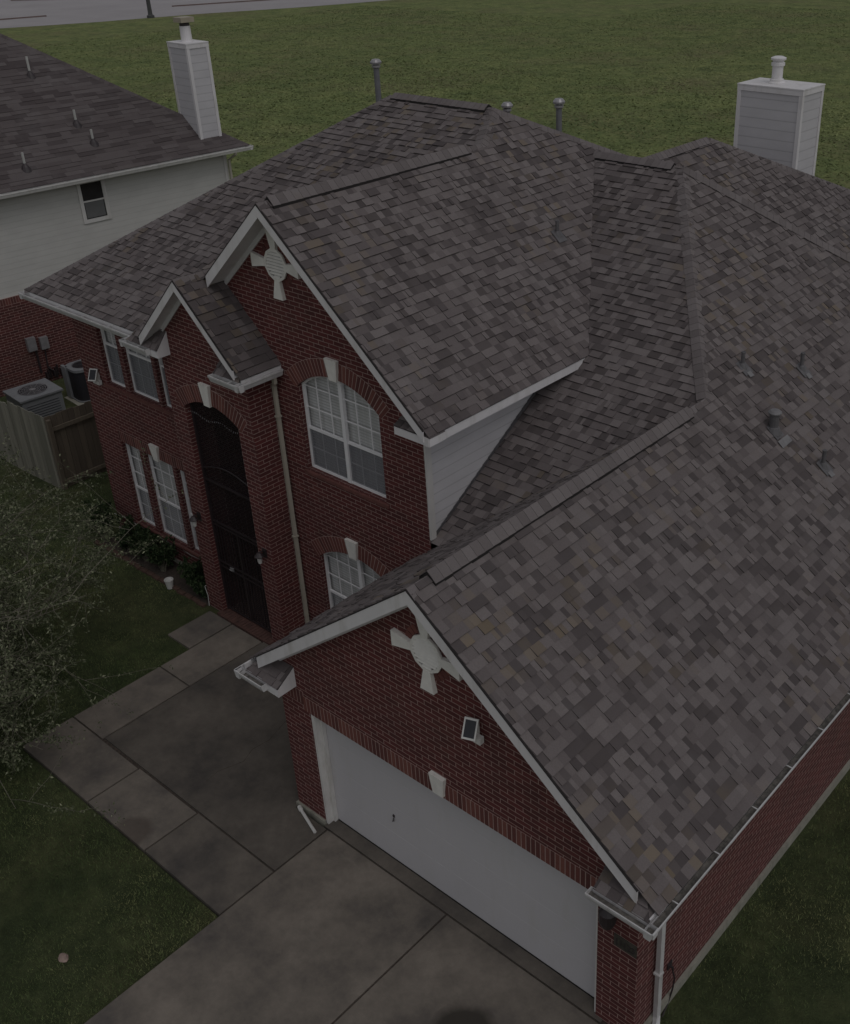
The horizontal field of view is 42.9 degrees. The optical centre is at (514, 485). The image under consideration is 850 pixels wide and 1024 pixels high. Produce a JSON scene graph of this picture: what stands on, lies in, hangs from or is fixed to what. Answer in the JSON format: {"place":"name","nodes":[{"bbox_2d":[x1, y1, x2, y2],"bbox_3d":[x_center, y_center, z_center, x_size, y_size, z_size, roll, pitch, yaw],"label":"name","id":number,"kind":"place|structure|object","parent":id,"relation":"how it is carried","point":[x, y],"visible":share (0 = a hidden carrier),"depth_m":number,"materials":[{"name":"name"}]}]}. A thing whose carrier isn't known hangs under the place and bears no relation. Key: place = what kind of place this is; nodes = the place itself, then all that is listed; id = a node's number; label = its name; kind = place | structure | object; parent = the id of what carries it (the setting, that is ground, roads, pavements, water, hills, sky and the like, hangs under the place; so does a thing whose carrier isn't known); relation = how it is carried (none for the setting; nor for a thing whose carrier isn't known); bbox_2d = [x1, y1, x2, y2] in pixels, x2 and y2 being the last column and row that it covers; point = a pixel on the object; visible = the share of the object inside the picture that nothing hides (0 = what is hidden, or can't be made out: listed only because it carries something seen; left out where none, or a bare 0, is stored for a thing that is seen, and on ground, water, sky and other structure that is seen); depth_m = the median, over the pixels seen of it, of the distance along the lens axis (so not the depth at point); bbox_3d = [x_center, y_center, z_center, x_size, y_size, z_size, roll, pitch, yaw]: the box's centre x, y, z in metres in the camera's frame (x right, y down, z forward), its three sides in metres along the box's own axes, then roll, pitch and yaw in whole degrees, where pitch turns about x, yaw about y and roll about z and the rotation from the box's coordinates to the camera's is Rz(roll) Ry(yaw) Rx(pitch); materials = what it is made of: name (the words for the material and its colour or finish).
{"place":"outdoors","nodes":[
{"label":"outdoors","id":0,"kind":"place"},
{"bbox_2d":[0,16,253,396],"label":"cream house","id":1,"kind":"structure","parent":0,"point":[90,163],"depth_m":30.05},
{"bbox_2d":[76,179,111,223],"bbox_3d":[-11.677,-7.908,29.788,0.077,1.150,0.811,23,37,37],"label":"window","id":2,"kind":"structure","parent":1,"relation":"in","point":[93,199],"depth_m":29.79,"materials":[{"name":"glass"}]},
{"bbox_2d":[0,0,384,27],"bbox_3d":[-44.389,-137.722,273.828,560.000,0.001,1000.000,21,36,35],"label":"road","id":3,"kind":"structure","parent":0,"point":[57,12],"depth_m":131.64,"materials":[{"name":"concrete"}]},
{"bbox_2d":[0,0,266,19],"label":"kerb","id":4,"kind":"structure","parent":3,"relation":"on","point":[172,6],"depth_m":134.33,"materials":[{"name":"concrete"}]},
{"bbox_2d":[74,645,606,1023],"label":"pavement base","id":5,"kind":"object","parent":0,"point":[150,775],"visible":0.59,"depth_m":15.24,"materials":[{"name":"grey concrete"}]},
{"bbox_2d":[84,820,602,1023],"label":"driveway","id":6,"kind":"structure","parent":0,"point":[327,927],"depth_m":13.73,"materials":[{"name":"concrete"}]},
{"bbox_2d":[0,378,849,1023],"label":"lawn","id":7,"kind":"structure","parent":0,"point":[816,1010],"depth_m":14.78,"materials":[{"name":"plant"}]},
{"bbox_2d":[0,401,24,470],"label":"wooden fence","id":8,"kind":"object","parent":7,"relation":"on","point":[5,423],"visible":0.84,"depth_m":25.65,"materials":[{"name":"wood"}]},
{"bbox_2d":[2,378,65,417],"bbox_3d":[-12.481,-2.083,28.101,1.150,0.992,1.200,24,38,38],"label":"air conditioner","id":9,"kind":"object","parent":7,"relation":"on","point":[43,397],"visible":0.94,"depth_m":27.77,"materials":[{"name":"metal"}]},
{"bbox_2d":[7,401,61,487],"bbox_3d":[-11.146,-0.939,25.006,1.495,1.911,0.101,20,35,33],"label":"wooden fence","id":10,"kind":"object","parent":7,"relation":"on","point":[32,436],"visible":0.95,"depth_m":24.92,"materials":[{"name":"wood"}]},
{"bbox_2d":[58,953,68,962],"bbox_3d":[-5.848,6.118,13.914,0.133,0.080,0.141,-10,30,-15],"label":"stone","id":11,"kind":"object","parent":7,"relation":"on","point":[63,957],"visible":1,"depth_m":13.89,"materials":[{"name":"grey stone"}]},
{"bbox_2d":[44,401,106,488],"bbox_3d":[-8.872,-1.689,26.270,0.117,1.895,5.160,21,36,35],"label":"wooden fence","id":12,"kind":"object","parent":7,"relation":"on","point":[74,438],"visible":0.26,"depth_m":24.91,"materials":[{"name":"brown wood"}]},
{"bbox_2d":[60,359,90,405],"bbox_3d":[-11.707,-2.837,29.373,1.000,1.038,1.000,24,38,38],"label":"air conditioner","id":13,"kind":"object","parent":7,"relation":"on","point":[74,378],"visible":0.5,"depth_m":29.14,"materials":[{"name":"metal"}]},
{"bbox_2d":[0,427,183,825],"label":"tree","id":14,"kind":"object","parent":7,"relation":"on","point":[19,623],"visible":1,"depth_m":17.64,"materials":[{"name":"green plant"}]},
{"bbox_2d":[122,556,130,561],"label":"edging brick","id":15,"kind":"object","parent":7,"relation":"on","point":[125,558],"visible":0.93,"depth_m":22.23,"materials":[{"name":"red brick"}]},
{"bbox_2d":[128,560,136,565],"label":"edging brick","id":16,"kind":"object","parent":7,"relation":"on","point":[132,562],"visible":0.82,"depth_m":22.10,"materials":[{"name":"red brick"}]},
{"bbox_2d":[134,563,141,569],"bbox_3d":[-7.720,1.664,22.006,0.090,0.076,0.190,-26,37,-37],"label":"edging brick","id":17,"kind":"object","parent":7,"relation":"on","point":[137,566],"visible":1,"depth_m":21.96,"materials":[{"name":"red brick"}]},
{"bbox_2d":[139,567,148,573],"bbox_3d":[-7.552,1.733,21.890,0.190,0.076,0.090,17,34,30],"label":"edging brick","id":18,"kind":"object","parent":7,"relation":"on","point":[143,569],"visible":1,"depth_m":21.86,"materials":[{"name":"red brick"}]},
{"bbox_2d":[145,571,154,576],"bbox_3d":[-7.381,1.792,21.773,0.190,0.076,0.090,18,34,30],"label":"edging brick","id":19,"kind":"object","parent":7,"relation":"on","point":[149,573],"visible":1,"depth_m":21.74,"materials":[{"name":"red brick"}]},
{"bbox_2d":[151,574,160,580],"bbox_3d":[-7.221,1.858,21.645,0.190,0.076,0.090,21,36,34],"label":"edging brick","id":20,"kind":"object","parent":7,"relation":"on","point":[155,577],"visible":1,"depth_m":21.62,"materials":[{"name":"red brick"}]},
{"bbox_2d":[103,538,210,605],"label":"flower bed soil","id":21,"kind":"structure","parent":7,"relation":"on","point":[172,571],"depth_m":21.87,"materials":[{"name":"brown soil"}]},
{"bbox_2d":[76,498,113,540],"bbox_3d":[-8.701,0.754,22.702,0.953,1.000,0.681,21,36,35],"label":"shrub","id":22,"kind":"object","parent":21,"relation":"on","point":[102,509],"visible":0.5,"depth_m":22.60,"materials":[{"name":"green plant"}]},
{"bbox_2d":[113,512,143,551],"bbox_3d":[-8.058,1.004,22.394,0.865,0.835,0.655,21,36,35],"label":"shrub","id":23,"kind":"object","parent":21,"relation":"on","point":[131,533],"visible":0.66,"depth_m":22.28,"materials":[{"name":"green plant"}]},
{"bbox_2d":[123,526,161,561],"bbox_3d":[-7.586,1.226,22.041,0.749,0.771,0.681,2,29,7],"label":"shrub","id":24,"kind":"object","parent":21,"relation":"on","point":[141,535],"visible":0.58,"depth_m":21.92,"materials":[{"name":"green plant"}]},
{"bbox_2d":[138,533,178,571],"bbox_3d":[-7.155,1.353,21.706,0.854,0.857,0.726,21,36,35],"label":"shrub","id":25,"kind":"object","parent":21,"relation":"on","point":[164,554],"visible":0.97,"depth_m":21.56,"materials":[{"name":"green plant"}]},
{"bbox_2d":[177,556,204,584],"bbox_3d":[-6.266,1.751,20.971,0.685,0.841,0.635,21,36,35],"label":"shrub","id":26,"kind":"object","parent":21,"relation":"on","point":[194,570],"visible":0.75,"depth_m":20.88,"materials":[{"name":"green plant"}]},
{"bbox_2d":[187,574,207,597],"bbox_3d":[-6.055,1.943,20.915,0.517,0.551,0.516,1,29,5],"label":"shrub","id":27,"kind":"object","parent":21,"relation":"on","point":[198,585],"visible":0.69,"depth_m":20.77,"materials":[{"name":"green plant"}]},
{"bbox_2d":[164,577,173,589],"bbox_3d":[-6.837,1.937,21.273,0.184,0.200,0.181,21,36,35],"label":"flower pot","id":28,"kind":"object","parent":7,"relation":"on","point":[168,581],"visible":1,"depth_m":21.24,"materials":[{"name":"white plastic"}]},
{"bbox_2d":[172,585,180,590],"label":"edging brick","id":29,"kind":"object","parent":7,"relation":"on","point":[175,588],"visible":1,"depth_m":21.26,"materials":[{"name":"red brick"}]},
{"bbox_2d":[176,589,185,595],"bbox_3d":[-6.562,2.115,21.157,0.190,0.076,0.090,19,35,31],"label":"edging brick","id":30,"kind":"object","parent":7,"relation":"on","point":[181,592],"visible":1,"depth_m":21.12,"materials":[{"name":"red brick"}]},
{"bbox_2d":[184,593,192,599],"bbox_3d":[-6.388,2.177,21.045,0.190,0.076,0.090,22,36,35],"label":"edging brick","id":31,"kind":"object","parent":7,"relation":"on","point":[187,595],"visible":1,"depth_m":21.02,"materials":[{"name":"red brick"}]},
{"bbox_2d":[191,596,199,602],"bbox_3d":[-6.217,2.236,20.929,0.190,0.076,0.090,24,38,38],"label":"edging brick","id":32,"kind":"object","parent":7,"relation":"on","point":[195,599],"visible":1,"depth_m":20.89,"materials":[{"name":"red brick"}]},
{"bbox_2d":[196,601,206,607],"bbox_3d":[-6.064,2.302,20.793,0.190,0.076,0.090,18,34,31],"label":"edging brick","id":33,"kind":"object","parent":7,"relation":"on","point":[201,604],"visible":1,"depth_m":20.76,"materials":[{"name":"red brick"}]},
{"bbox_2d":[0,0,849,1023],"bbox_3d":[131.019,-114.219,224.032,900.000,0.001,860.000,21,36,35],"label":"ground","id":34,"kind":"structure","parent":0,"point":[588,12],"depth_m":87.77,"materials":[{"name":"green plant"}]},
{"bbox_2d":[146,0,154,17],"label":"lamp post","id":35,"kind":"object","parent":34,"relation":"on","point":[149,10],"visible":1,"depth_m":121.19,"materials":[{"name":"metal"}]},
{"bbox_2d":[23,611,325,916],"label":"walkway","id":36,"kind":"structure","parent":34,"relation":"on","point":[186,744],"depth_m":16.90,"materials":[{"name":"concrete"}]},
{"bbox_2d":[297,805,315,832],"bbox_3d":[-3.068,4.916,15.843,0.064,0.064,0.589,-18,33,-27],"label":"drain pipe","id":37,"kind":"object","parent":36,"relation":"on","point":[300,808],"visible":1,"depth_m":15.85,"materials":[{"name":"white plastic"}]},
{"bbox_2d":[18,56,849,1023],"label":"brick house","id":38,"kind":"structure","parent":34,"relation":"on","point":[568,698],"depth_m":15.97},
{"bbox_2d":[100,329,125,387],"bbox_3d":[-7.644,-2.592,20.573,0.880,1.635,0.090,21,36,35],"label":"window","id":39,"kind":"structure","parent":38,"relation":"in","point":[109,341],"depth_m":20.71,"materials":[{"name":"glass"}]},
{"bbox_2d":[126,444,154,525],"bbox_3d":[-7.582,-0.031,22.001,0.880,2.060,0.090,21,36,35],"label":"window","id":40,"kind":"structure","parent":38,"relation":"in","point":[134,456],"depth_m":22.15,"materials":[{"name":"glass"}]},
{"bbox_2d":[125,347,158,401],"bbox_3d":[-6.916,-2.310,20.036,1.195,1.635,0.090,21,36,35],"label":"window","id":41,"kind":"structure","parent":38,"relation":"in","point":[140,365],"depth_m":20.21,"materials":[{"name":"glass"}]},
{"bbox_2d":[158,358,171,407],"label":"window","id":42,"kind":"structure","parent":38,"relation":"in","point":[160,360],"depth_m":19.76,"materials":[{"name":"plastic"}]},
{"bbox_2d":[148,454,198,545],"bbox_3d":[-6.854,0.251,21.464,1.195,2.060,0.090,21,36,35],"label":"window","id":43,"kind":"structure","parent":38,"relation":"in","point":[162,472],"depth_m":21.62,"materials":[{"name":"glass"}]},
{"bbox_2d":[180,470,199,550],"bbox_3d":[-6.149,0.523,20.944,0.890,2.060,0.090,21,36,35],"label":"window","id":44,"kind":"structure","parent":38,"relation":"in","point":[182,473],"depth_m":21.07,"materials":[{"name":"plastic"}]},
{"bbox_2d":[302,377,385,497],"bbox_3d":[-2.629,-0.831,16.810,2.080,1.960,0.102,21,36,35],"label":"window","id":45,"kind":"structure","parent":38,"relation":"in","point":[344,435],"depth_m":16.87,"materials":[{"name":"glass"}]},
{"bbox_2d":[324,552,379,608],"bbox_3d":[-2.562,1.960,18.365,2.080,1.950,0.102,21,36,35],"label":"window","id":46,"kind":"structure","parent":38,"relation":"in","point":[346,576],"depth_m":18.53,"materials":[{"name":"glass"}]},
{"bbox_2d":[325,724,596,998],"bbox_3d":[-0.807,4.732,14.028,4.800,2.064,0.080,21,36,35],"label":"garage door","id":47,"kind":"structure","parent":38,"relation":"in","point":[543,911],"depth_m":13.92,"materials":[{"name":"paint"}]},
{"bbox_2d":[33,3,849,186],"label":"field grass","id":48,"kind":"structure","parent":0,"point":[468,75],"depth_m":80.69,"materials":[{"name":"green plant"}]}
]}

